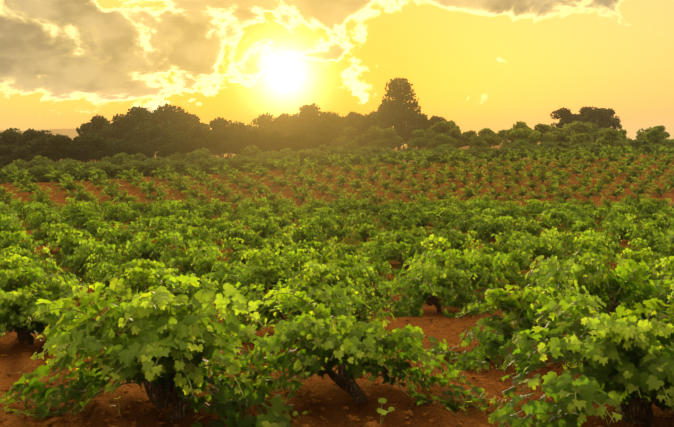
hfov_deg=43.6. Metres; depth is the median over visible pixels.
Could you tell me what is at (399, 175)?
young vine
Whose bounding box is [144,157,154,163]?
bush
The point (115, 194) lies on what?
young vine
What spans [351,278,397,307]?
vine
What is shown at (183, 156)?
bush
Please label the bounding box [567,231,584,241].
vine
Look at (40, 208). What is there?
vine
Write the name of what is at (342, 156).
scrub bush
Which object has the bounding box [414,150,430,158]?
scrub bush
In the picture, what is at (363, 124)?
pine tree
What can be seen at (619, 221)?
vine
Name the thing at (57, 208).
vine
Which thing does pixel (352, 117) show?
pine tree
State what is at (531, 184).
young vine
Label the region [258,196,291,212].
vine
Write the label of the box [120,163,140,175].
scrub bush
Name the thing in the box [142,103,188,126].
pine tree
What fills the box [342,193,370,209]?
vine
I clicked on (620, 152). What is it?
young vine
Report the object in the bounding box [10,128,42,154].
pine tree
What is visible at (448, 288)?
vine
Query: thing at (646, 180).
young vine
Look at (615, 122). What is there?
umbrella pine
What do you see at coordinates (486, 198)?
vine
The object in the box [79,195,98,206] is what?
young vine
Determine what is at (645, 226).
vine
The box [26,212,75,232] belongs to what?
vine
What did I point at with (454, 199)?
vine
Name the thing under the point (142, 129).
pine tree
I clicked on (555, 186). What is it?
young vine
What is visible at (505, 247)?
vine
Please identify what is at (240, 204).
young vine
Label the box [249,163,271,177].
young vine
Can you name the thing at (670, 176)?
young vine
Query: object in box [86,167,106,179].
scrub bush
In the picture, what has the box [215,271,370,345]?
vine
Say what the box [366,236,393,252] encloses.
vine
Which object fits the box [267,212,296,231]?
vine
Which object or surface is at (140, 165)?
scrub bush
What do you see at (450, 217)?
vine
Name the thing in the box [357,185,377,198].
young vine
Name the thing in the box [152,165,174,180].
young vine
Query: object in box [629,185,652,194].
young vine
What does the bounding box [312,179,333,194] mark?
young vine
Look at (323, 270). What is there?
vine
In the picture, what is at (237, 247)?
vine
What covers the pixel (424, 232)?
vine
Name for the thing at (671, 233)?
vine
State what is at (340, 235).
vine
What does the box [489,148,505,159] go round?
scrub bush
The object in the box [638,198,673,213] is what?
vine
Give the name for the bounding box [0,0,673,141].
sky
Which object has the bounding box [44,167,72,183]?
young vine
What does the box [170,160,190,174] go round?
scrub bush
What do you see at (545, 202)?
vine
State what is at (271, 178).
young vine
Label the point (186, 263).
vine
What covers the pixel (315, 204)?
vine
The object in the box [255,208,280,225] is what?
vine
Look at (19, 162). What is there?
bush
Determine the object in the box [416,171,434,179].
young vine
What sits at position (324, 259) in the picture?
vine
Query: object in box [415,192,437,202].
young vine
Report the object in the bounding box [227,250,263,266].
vine
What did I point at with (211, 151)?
pine tree
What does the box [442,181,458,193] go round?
young vine
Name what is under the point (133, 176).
young vine
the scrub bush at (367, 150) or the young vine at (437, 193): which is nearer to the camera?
the young vine at (437, 193)
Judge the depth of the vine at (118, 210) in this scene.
46.73 m
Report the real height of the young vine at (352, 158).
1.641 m
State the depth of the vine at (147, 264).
14.80 m
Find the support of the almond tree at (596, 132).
on the terrain
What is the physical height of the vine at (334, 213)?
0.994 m
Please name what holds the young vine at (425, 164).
on the terrain
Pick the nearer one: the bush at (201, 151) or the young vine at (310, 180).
the young vine at (310, 180)
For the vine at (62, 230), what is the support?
on the terrain
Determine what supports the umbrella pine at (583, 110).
on the terrain
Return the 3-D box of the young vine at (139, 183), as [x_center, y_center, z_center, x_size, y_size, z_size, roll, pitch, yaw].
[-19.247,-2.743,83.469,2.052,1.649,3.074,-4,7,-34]
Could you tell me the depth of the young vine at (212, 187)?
83.66 m
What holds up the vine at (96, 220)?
on the terrain
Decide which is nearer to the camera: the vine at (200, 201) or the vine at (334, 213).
the vine at (334, 213)
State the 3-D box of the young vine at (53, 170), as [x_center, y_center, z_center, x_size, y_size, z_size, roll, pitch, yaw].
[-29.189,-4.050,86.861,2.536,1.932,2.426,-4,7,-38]
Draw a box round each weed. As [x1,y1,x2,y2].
[0,394,16,406]
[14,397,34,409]
[293,411,307,415]
[377,398,394,423]
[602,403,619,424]
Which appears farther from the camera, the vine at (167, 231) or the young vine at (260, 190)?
the young vine at (260, 190)
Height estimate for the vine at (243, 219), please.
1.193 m
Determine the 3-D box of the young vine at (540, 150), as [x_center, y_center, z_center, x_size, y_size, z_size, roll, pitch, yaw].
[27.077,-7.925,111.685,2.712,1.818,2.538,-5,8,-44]
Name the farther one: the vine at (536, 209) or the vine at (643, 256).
the vine at (536, 209)
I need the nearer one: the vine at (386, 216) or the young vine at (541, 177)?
the vine at (386, 216)
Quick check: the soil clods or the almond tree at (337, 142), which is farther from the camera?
the almond tree at (337, 142)
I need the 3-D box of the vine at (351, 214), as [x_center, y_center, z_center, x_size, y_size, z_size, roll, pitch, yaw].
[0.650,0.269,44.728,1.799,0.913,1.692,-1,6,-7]
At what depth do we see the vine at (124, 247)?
30.07 m
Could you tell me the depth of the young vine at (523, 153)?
109.75 m
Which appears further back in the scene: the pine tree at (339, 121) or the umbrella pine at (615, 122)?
the umbrella pine at (615, 122)
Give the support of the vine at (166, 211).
on the terrain
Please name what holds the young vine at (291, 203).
on the terrain
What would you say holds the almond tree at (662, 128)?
on the terrain
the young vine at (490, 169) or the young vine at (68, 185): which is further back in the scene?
the young vine at (490, 169)
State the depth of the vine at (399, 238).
29.34 m
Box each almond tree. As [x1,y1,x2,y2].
[330,133,343,146]
[339,127,363,146]
[350,135,364,147]
[361,126,386,145]
[374,128,402,147]
[393,137,406,148]
[407,129,428,148]
[425,121,445,138]
[427,134,447,148]
[429,134,454,147]
[436,120,462,138]
[444,128,465,147]
[461,130,476,147]
[469,135,487,147]
[478,127,501,146]
[480,135,496,147]
[496,129,509,147]
[502,137,514,144]
[505,121,532,139]
[509,127,540,144]
[534,123,553,142]
[548,126,563,132]
[552,132,571,142]
[560,121,591,137]
[570,133,590,143]
[577,133,593,142]
[585,122,598,129]
[593,127,606,142]
[596,128,623,145]
[596,131,603,142]
[613,129,631,140]
[636,127,651,136]
[643,128,664,143]
[652,125,669,137]
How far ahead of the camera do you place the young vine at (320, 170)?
93.79 m
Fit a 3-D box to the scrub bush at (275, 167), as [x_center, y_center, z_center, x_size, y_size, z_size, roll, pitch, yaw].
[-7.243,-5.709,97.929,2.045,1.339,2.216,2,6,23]
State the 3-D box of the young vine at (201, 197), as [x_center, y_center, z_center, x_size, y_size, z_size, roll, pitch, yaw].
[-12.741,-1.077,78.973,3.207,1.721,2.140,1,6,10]
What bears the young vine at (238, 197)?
on the terrain
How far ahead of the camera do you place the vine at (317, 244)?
25.54 m
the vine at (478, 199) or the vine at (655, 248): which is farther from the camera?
the vine at (478, 199)
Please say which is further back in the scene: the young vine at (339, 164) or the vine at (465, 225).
the young vine at (339, 164)
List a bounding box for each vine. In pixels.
[0,187,16,197]
[0,188,14,203]
[0,197,22,210]
[0,202,20,222]
[0,211,20,228]
[0,214,26,238]
[0,231,13,238]
[0,231,33,251]
[0,231,59,259]
[0,245,49,271]
[0,246,78,295]
[0,250,44,272]
[0,254,92,307]
[0,275,92,344]
[0,275,307,426]
[2,165,31,182]
[2,172,36,182]
[8,202,40,217]
[10,201,37,216]
[11,179,35,191]
[11,200,33,207]
[16,178,43,194]
[18,203,63,221]
[20,213,61,229]
[22,210,53,224]
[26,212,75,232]
[26,224,64,245]
[27,186,52,199]
[30,190,55,206]
[35,230,89,251]
[36,199,63,208]
[37,222,73,232]
[40,165,65,181]
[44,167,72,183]
[48,230,94,266]
[51,223,99,247]
[51,236,74,259]
[52,175,74,187]
[53,203,68,213]
[53,244,130,281]
[54,177,87,194]
[54,202,90,223]
[60,197,87,216]
[63,184,89,201]
[66,203,103,226]
[67,191,99,201]
[71,211,107,230]
[71,237,132,267]
[75,260,125,285]
[76,163,97,180]
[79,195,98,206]
[82,170,107,179]
[82,220,114,238]
[83,253,142,297]
[84,216,105,232]
[87,176,109,188]
[87,201,111,212]
[92,201,112,213]
[92,259,202,309]
[94,181,120,189]
[94,223,127,242]
[96,221,153,240]
[97,180,127,199]
[97,205,108,217]
[98,204,130,222]
[98,228,142,252]
[98,267,217,325]
[103,187,132,201]
[104,204,136,219]
[108,209,144,225]
[112,190,139,205]
[114,166,139,179]
[115,241,135,255]
[118,169,145,187]
[123,231,190,262]
[125,230,195,268]
[127,202,146,214]
[127,219,152,232]
[129,200,156,215]
[130,178,155,191]
[135,176,166,195]
[136,215,175,233]
[141,202,164,218]
[142,185,172,201]
[143,215,190,238]
[144,201,180,218]
[145,223,181,244]
[149,165,163,176]
[151,242,219,272]
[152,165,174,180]
[154,193,179,204]
[157,205,188,222]
[159,168,178,185]
[162,245,224,285]
[164,175,196,195]
[166,172,194,189]
[166,210,202,228]
[168,199,200,211]
[168,224,216,247]
[168,226,227,251]
[177,200,201,218]
[178,165,191,175]
[180,169,201,179]
[181,185,205,200]
[181,240,219,257]
[182,217,209,233]
[185,256,246,283]
[186,193,215,204]
[189,168,210,183]
[191,204,216,219]
[192,217,228,237]
[193,210,211,222]
[194,172,218,187]
[195,198,219,213]
[199,248,293,300]
[200,201,221,212]
[204,177,229,194]
[204,283,492,421]
[208,198,233,216]
[209,162,234,177]
[209,220,245,241]
[211,183,233,200]
[212,249,308,311]
[213,237,253,264]
[214,164,243,180]
[215,206,246,217]
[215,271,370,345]
[216,226,256,246]
[220,212,259,231]
[223,171,247,185]
[224,189,249,205]
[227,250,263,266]
[230,212,244,220]
[233,195,263,211]
[234,174,265,193]
[239,158,263,175]
[239,197,273,214]
[244,216,281,237]
[245,206,274,223]
[245,230,279,252]
[245,242,308,276]
[246,181,267,198]
[248,221,282,239]
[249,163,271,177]
[255,187,281,201]
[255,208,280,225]
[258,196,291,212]
[258,230,293,256]
[261,174,283,184]
[262,205,286,217]
[264,154,280,169]
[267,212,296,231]
[268,172,299,189]
[268,253,382,319]
[272,197,296,205]
[274,227,300,240]
[275,157,297,173]
[278,204,293,213]
[278,207,310,221]
[280,236,347,258]
[281,182,306,192]
[281,249,317,280]
[283,162,310,177]
[283,200,302,209]
[283,223,332,248]
[289,155,308,167]
[289,214,341,238]
[291,170,310,183]
[291,187,315,202]
[294,207,306,214]
[294,211,319,225]
[298,248,390,298]
[300,172,322,188]
[301,199,326,210]
[301,205,320,217]
[303,194,325,206]
[304,158,323,171]
[307,198,326,210]
[307,207,352,228]
[311,165,331,176]
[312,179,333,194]
[316,206,342,220]
[320,167,338,181]
[320,225,356,242]
[322,150,342,166]
[323,182,351,201]
[323,245,380,270]
[324,216,350,233]
[326,201,346,214]
[326,242,369,260]
[327,199,346,207]
[328,155,350,169]
[329,289,395,323]
[330,189,357,203]
[334,172,352,186]
[334,196,364,216]
[335,223,383,248]
[336,209,360,222]
[338,163,357,174]
[339,212,384,235]
[341,153,367,164]
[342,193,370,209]
[346,174,369,191]
[347,214,379,228]
[350,164,367,177]
[351,261,391,281]
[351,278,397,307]
[353,239,415,265]
[354,199,379,214]
[357,155,380,168]
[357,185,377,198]
[358,209,377,218]
[361,172,383,185]
[363,229,428,260]
[365,188,388,204]
[366,204,395,216]
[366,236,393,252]
[367,160,387,172]
[367,228,391,240]
[368,237,432,275]
[375,152,389,162]
[375,208,409,230]
[376,166,396,178]
[378,177,392,190]
[381,180,409,196]
[381,196,401,206]
[382,247,448,286]
[383,154,405,167]
[384,216,418,235]
[384,256,480,317]
[389,199,420,210]
[390,169,411,184]
[391,201,415,215]
[391,247,463,278]
[393,209,419,225]
[393,236,450,261]
[394,159,412,172]
[395,225,431,242]
[396,191,422,201]
[398,149,415,163]
[399,207,427,218]
[400,177,426,190]
[401,204,423,212]
[405,162,426,177]
[405,212,444,229]
[408,154,425,166]
[409,178,434,192]
[410,234,509,306]
[411,196,435,209]
[413,226,433,236]
[413,230,454,248]
[414,160,435,171]
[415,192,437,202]
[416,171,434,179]
[419,150,438,161]
[423,171,450,187]
[423,201,459,225]
[423,204,443,212]
[423,279,605,372]
[428,185,456,201]
[430,200,447,205]
[430,222,450,233]
[430,228,464,243]
[433,154,451,166]
[433,164,447,176]
[433,208,464,227]
[434,205,462,219]
[434,230,477,255]
[435,199,467,212]
[440,165,465,181]
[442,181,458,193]
[444,195,460,202]
[445,149,463,160]
[446,160,465,170]
[446,215,493,238]
[450,196,466,210]
[454,164,480,175]
[454,237,492,264]
[455,171,477,186]
[455,210,478,221]
[456,250,529,288]
[457,150,476,163]
[459,185,482,200]
[463,197,495,211]
[464,195,490,210]
[466,200,498,217]
[467,157,486,169]
[468,216,517,242]
[469,169,487,180]
[469,181,490,192]
[471,214,489,226]
[471,298,673,426]
[472,207,507,224]
[473,191,495,200]
[476,237,523,261]
[477,151,496,164]
[479,169,503,186]
[481,162,502,174]
[481,249,536,277]
[482,185,505,199]
[482,229,530,249]
[484,200,503,211]
[487,154,511,166]
[490,199,508,207]
[493,163,519,179]
[495,206,526,220]
[496,214,529,234]
[497,176,516,190]
[498,190,525,201]
[499,200,536,215]
[501,151,520,163]
[505,219,544,237]
[506,170,526,183]
[507,158,526,173]
[509,250,673,343]
[511,256,568,299]
[514,184,532,198]
[515,226,567,260]
[515,229,567,266]
[516,199,546,219]
[517,145,529,157]
[518,155,530,167]
[520,214,539,224]
[522,166,540,178]
[523,186,554,203]
[525,178,543,190]
[525,199,553,214]
[528,150,546,161]
[528,160,552,170]
[528,259,614,304]
[531,147,549,158]
[531,208,575,228]
[532,200,557,210]
[533,153,556,167]
[533,167,556,183]
[534,213,568,232]
[537,180,561,196]
[537,252,609,273]
[538,203,576,221]
[547,148,568,161]
[548,167,564,175]
[548,171,569,189]
[549,156,572,169]
[550,185,577,200]
[550,196,575,204]
[551,170,575,181]
[551,232,618,263]
[552,200,562,207]
[552,202,583,216]
[552,236,613,274]
[554,231,579,245]
[556,148,574,156]
[558,154,578,166]
[562,183,585,195]
[562,215,600,232]
[567,163,590,175]
[567,199,584,212]
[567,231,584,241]
[568,219,608,235]
[569,211,601,227]
[571,149,586,159]
[573,199,595,210]
[574,161,590,170]
[575,167,600,181]
[576,175,594,188]
[576,208,607,222]
[577,228,632,258]
[578,189,603,200]
[579,147,594,155]
[579,151,599,165]
[582,203,610,217]
[587,181,609,194]
[591,163,611,175]
[593,149,606,159]
[595,160,613,169]
[596,143,615,156]
[596,174,616,185]
[596,214,636,242]
[598,197,615,207]
[598,212,635,229]
[600,205,644,224]
[601,167,622,180]
[601,219,636,236]
[602,150,621,162]
[604,188,625,199]
[605,234,621,250]
[608,204,641,221]
[610,146,629,157]
[610,159,631,174]
[610,201,640,217]
[613,181,634,190]
[614,247,667,293]
[614,256,673,321]
[616,250,665,271]
[617,143,634,155]
[618,176,638,184]
[620,155,635,165]
[620,193,649,207]
[620,198,649,212]
[620,227,673,255]
[623,164,647,179]
[625,151,641,162]
[626,221,660,238]
[627,238,673,262]
[628,222,673,248]
[629,148,648,158]
[629,159,651,171]
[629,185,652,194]
[632,175,659,190]
[635,205,673,226]
[637,154,658,167]
[637,198,670,218]
[637,201,667,214]
[637,212,670,232]
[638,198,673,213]
[642,170,661,182]
[645,151,662,160]
[648,166,669,177]
[649,145,667,156]
[649,183,670,196]
[649,260,673,297]
[651,286,673,354]
[654,141,673,150]
[654,231,673,256]
[656,155,673,165]
[656,158,673,170]
[658,176,673,189]
[663,172,673,181]
[665,151,673,160]
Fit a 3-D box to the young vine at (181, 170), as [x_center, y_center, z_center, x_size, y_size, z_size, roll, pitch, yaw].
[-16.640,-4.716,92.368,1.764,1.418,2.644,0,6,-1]
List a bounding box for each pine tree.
[0,128,22,141]
[0,129,21,153]
[0,145,9,169]
[0,156,11,168]
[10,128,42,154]
[11,146,33,162]
[21,130,54,145]
[24,140,49,159]
[36,134,61,161]
[37,149,50,160]
[42,133,72,160]
[64,136,87,161]
[76,114,110,136]
[82,132,102,161]
[85,136,107,161]
[96,117,134,140]
[105,140,129,156]
[111,106,160,138]
[120,140,143,154]
[128,122,164,147]
[141,149,153,158]
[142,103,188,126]
[153,121,183,147]
[156,145,170,157]
[171,111,199,126]
[183,125,218,152]
[195,122,210,129]
[205,117,233,157]
[208,128,239,156]
[209,148,219,155]
[221,121,250,137]
[230,132,252,154]
[239,129,268,151]
[249,113,285,134]
[258,130,274,151]
[260,130,287,151]
[269,113,292,129]
[269,126,285,151]
[284,132,306,151]
[285,113,298,129]
[291,103,327,141]
[306,137,328,148]
[322,111,340,144]
[330,111,352,135]
[340,111,366,137]
[353,114,378,145]
[372,77,421,151]
[402,128,410,142]
[407,113,430,148]
[423,115,446,130]
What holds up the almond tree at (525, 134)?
on the terrain
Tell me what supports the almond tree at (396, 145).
on the terrain
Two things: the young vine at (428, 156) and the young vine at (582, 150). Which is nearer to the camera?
the young vine at (428, 156)
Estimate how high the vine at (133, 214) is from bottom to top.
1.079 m
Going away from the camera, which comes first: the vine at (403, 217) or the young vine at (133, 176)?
the vine at (403, 217)
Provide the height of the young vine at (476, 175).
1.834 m
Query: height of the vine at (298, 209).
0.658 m
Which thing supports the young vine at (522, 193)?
on the terrain
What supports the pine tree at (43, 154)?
on the terrain
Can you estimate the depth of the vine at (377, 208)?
50.28 m
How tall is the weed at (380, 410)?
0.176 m
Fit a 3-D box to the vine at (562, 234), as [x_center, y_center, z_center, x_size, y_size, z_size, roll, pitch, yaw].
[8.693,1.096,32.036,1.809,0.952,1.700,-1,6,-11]
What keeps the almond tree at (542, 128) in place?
on the terrain
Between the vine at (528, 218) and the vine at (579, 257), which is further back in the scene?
the vine at (528, 218)
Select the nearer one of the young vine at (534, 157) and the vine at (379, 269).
the vine at (379, 269)
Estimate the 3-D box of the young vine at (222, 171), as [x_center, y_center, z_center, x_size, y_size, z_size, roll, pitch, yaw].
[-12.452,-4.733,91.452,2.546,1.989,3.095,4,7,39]
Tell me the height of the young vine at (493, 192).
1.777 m
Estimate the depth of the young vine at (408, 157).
103.27 m
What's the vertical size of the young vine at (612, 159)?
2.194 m
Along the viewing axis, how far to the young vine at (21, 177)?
83.28 m
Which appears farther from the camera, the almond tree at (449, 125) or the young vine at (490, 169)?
the almond tree at (449, 125)
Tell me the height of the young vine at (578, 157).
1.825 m
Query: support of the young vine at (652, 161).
on the terrain
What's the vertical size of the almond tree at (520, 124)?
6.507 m
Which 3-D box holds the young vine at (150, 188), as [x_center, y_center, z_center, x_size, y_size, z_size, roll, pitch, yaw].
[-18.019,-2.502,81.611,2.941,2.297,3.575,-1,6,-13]
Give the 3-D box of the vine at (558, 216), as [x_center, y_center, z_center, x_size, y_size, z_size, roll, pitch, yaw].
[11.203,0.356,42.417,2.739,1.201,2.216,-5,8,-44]
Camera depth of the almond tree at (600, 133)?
141.01 m
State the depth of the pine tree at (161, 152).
119.83 m
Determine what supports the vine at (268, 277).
on the terrain
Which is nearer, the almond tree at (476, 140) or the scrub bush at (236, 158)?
the scrub bush at (236, 158)
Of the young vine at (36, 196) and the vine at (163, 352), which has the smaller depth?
the vine at (163, 352)
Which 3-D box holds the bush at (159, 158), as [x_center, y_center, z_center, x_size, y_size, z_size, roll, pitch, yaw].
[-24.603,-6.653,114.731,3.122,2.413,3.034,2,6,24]
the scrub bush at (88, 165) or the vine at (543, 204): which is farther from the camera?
the scrub bush at (88, 165)
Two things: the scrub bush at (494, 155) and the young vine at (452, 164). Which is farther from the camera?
the scrub bush at (494, 155)
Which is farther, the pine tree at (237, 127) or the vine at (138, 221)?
the pine tree at (237, 127)
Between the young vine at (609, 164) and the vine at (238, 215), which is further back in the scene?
the young vine at (609, 164)
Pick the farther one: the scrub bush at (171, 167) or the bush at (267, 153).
the bush at (267, 153)
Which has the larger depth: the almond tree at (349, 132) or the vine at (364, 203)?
the almond tree at (349, 132)
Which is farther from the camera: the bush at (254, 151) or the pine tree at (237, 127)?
the pine tree at (237, 127)
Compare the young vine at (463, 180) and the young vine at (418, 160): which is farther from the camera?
the young vine at (418, 160)
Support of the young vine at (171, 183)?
on the terrain
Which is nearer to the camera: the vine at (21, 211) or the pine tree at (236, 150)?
the vine at (21, 211)
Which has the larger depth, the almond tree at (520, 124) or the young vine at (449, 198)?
the almond tree at (520, 124)
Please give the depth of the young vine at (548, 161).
105.90 m
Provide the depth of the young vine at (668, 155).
114.21 m
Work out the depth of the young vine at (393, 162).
99.94 m
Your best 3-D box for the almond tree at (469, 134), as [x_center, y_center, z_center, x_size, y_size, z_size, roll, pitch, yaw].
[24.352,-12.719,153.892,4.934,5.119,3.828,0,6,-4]
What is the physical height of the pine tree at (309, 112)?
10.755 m
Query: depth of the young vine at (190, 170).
89.90 m
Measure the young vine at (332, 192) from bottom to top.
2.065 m
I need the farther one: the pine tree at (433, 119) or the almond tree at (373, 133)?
the pine tree at (433, 119)
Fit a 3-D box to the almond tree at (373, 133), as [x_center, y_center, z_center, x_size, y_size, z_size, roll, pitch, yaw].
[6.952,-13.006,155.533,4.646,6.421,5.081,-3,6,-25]
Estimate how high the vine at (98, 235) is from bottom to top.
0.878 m
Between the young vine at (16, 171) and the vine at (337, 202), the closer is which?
the vine at (337, 202)
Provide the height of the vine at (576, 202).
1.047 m
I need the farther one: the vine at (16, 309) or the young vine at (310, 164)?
the young vine at (310, 164)
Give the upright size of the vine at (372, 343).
1.162 m
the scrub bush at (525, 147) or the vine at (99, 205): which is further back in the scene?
the scrub bush at (525, 147)
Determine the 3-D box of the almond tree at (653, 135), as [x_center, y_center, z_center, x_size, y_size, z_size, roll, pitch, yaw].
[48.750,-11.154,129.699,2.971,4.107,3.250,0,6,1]
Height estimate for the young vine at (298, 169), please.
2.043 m
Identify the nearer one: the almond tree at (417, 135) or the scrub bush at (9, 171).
the scrub bush at (9, 171)
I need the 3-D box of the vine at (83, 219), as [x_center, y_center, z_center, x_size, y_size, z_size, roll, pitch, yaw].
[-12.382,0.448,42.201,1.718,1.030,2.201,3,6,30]
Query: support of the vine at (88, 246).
on the terrain
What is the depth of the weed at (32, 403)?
6.53 m
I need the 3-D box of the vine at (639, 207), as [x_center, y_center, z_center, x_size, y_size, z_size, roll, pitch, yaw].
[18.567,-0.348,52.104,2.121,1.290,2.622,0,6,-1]
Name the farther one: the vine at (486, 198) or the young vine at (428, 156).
the young vine at (428, 156)
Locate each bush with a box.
[0,168,26,182]
[0,171,6,183]
[2,164,20,169]
[9,159,27,166]
[22,160,55,168]
[25,168,44,181]
[29,155,50,167]
[30,165,50,175]
[34,174,50,181]
[54,160,83,165]
[55,164,72,180]
[60,162,80,176]
[73,170,85,179]
[79,162,99,168]
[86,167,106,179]
[96,161,109,165]
[98,163,119,177]
[99,156,113,164]
[104,165,126,177]
[112,152,127,164]
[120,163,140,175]
[122,153,146,162]
[130,160,147,175]
[143,160,167,175]
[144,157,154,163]
[149,156,162,161]
[162,152,186,158]
[162,154,181,160]
[163,165,175,173]
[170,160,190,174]
[182,150,206,164]
[193,157,213,172]
[195,147,211,155]
[196,149,211,158]
[201,164,212,172]
[203,160,224,172]
[213,157,232,170]
[230,155,252,161]
[230,159,244,170]
[236,158,258,171]
[241,145,261,157]
[256,150,279,157]
[256,159,269,168]
[268,159,282,168]
[269,153,286,159]
[278,156,294,166]
[279,148,293,154]
[292,151,309,166]
[294,153,322,166]
[301,148,319,151]
[308,149,328,156]
[316,144,336,150]
[319,156,333,165]
[325,147,347,156]
[333,153,350,162]
[342,142,359,149]
[344,158,356,164]
[355,147,372,161]
[357,156,367,163]
[367,153,383,161]
[370,146,382,152]
[387,151,401,163]
[399,147,412,151]
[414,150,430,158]
[428,151,442,160]
[435,144,450,149]
[444,148,468,160]
[467,146,483,151]
[468,150,485,159]
[481,147,490,151]
[484,151,497,159]
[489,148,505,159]
[501,144,514,148]
[502,149,520,159]
[512,140,531,148]
[517,145,530,156]
[530,141,554,147]
[530,145,551,155]
[541,146,564,156]
[555,141,574,148]
[567,145,583,149]
[577,142,601,147]
[584,145,601,155]
[601,145,620,155]
[610,141,629,153]
[624,139,647,149]
[636,144,654,153]
[661,140,673,146]
[664,143,673,153]
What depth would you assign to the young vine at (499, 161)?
103.39 m
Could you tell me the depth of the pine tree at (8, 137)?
137.72 m
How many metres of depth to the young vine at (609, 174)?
101.78 m
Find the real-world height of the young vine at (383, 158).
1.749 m
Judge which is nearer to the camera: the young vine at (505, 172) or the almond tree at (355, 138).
the young vine at (505, 172)
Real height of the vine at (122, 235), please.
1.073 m
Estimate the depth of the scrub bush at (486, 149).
119.64 m
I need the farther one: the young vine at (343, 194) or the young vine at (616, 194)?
the young vine at (616, 194)
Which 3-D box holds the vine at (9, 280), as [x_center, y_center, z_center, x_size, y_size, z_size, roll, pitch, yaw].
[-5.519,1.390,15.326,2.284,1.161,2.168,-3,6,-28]
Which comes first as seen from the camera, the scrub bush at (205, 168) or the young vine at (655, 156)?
the scrub bush at (205, 168)
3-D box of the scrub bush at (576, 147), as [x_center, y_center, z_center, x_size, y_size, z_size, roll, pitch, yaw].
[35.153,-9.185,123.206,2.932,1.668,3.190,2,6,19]
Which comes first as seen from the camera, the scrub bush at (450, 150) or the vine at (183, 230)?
the vine at (183, 230)
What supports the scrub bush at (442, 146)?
on the terrain
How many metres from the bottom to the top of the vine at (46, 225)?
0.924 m
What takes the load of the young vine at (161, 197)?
on the terrain
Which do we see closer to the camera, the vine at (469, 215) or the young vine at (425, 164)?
the vine at (469, 215)
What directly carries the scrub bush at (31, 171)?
on the terrain
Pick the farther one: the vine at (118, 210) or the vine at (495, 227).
the vine at (118, 210)
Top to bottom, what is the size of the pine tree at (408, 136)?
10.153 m
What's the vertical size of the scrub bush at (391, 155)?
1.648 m
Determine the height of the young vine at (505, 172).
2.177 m
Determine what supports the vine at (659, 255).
on the terrain
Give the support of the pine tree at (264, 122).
on the terrain
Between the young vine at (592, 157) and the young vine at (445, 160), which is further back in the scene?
the young vine at (592, 157)
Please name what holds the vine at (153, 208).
on the terrain
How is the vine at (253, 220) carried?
on the terrain
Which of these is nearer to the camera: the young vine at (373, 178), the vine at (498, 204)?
the vine at (498, 204)
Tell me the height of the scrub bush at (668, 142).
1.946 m
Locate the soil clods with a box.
[0,298,673,426]
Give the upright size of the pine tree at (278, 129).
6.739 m
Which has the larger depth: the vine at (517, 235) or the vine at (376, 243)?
the vine at (517, 235)
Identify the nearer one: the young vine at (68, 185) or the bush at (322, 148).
the young vine at (68, 185)
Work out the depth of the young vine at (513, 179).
96.25 m
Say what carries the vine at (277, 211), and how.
on the terrain
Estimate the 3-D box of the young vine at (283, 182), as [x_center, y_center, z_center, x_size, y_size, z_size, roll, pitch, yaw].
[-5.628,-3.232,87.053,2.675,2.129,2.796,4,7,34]
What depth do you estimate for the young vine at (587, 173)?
99.95 m
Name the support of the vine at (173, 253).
on the terrain
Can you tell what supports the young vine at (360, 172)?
on the terrain
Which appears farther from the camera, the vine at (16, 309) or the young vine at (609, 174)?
the young vine at (609, 174)
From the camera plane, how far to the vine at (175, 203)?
47.94 m
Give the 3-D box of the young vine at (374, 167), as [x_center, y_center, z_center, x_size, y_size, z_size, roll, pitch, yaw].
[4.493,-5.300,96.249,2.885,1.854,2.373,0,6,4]
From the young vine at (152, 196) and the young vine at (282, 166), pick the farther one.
the young vine at (282, 166)
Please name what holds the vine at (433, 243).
on the terrain
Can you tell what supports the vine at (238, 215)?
on the terrain
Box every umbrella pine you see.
[549,107,582,128]
[577,106,596,123]
[583,108,611,131]
[595,108,621,130]
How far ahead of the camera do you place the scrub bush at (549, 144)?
125.95 m
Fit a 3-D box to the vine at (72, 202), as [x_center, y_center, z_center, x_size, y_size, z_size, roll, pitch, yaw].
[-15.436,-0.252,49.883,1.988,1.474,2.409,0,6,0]
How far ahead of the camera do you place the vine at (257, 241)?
31.76 m
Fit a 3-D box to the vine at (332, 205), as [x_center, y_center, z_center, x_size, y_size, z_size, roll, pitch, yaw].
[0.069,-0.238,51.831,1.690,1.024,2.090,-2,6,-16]
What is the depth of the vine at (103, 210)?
50.56 m
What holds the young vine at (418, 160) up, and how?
on the terrain
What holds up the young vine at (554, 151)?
on the terrain
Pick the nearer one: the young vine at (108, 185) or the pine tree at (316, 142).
the young vine at (108, 185)
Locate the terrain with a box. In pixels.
[0,128,673,426]
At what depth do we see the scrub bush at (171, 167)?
91.99 m
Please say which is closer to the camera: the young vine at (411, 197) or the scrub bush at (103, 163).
the young vine at (411, 197)
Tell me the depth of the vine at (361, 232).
33.10 m
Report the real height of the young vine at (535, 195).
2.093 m
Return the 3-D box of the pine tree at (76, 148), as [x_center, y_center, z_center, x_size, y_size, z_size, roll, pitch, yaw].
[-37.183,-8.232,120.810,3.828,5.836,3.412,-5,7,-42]
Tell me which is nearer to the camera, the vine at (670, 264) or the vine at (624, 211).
the vine at (670, 264)
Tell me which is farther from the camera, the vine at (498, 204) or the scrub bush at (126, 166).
the scrub bush at (126, 166)
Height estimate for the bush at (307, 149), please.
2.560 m
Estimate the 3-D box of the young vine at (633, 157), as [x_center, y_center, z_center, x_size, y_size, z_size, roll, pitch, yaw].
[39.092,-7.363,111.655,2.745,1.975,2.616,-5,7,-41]
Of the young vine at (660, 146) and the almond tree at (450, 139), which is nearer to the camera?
the young vine at (660, 146)
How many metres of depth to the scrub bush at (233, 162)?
94.72 m
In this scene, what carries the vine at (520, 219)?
on the terrain
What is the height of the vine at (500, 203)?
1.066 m
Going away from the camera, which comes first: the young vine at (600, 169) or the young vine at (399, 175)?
the young vine at (399, 175)
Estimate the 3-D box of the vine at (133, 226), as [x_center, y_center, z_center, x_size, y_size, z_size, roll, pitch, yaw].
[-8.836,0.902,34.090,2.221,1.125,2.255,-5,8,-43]
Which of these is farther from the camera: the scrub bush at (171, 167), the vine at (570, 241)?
the scrub bush at (171, 167)

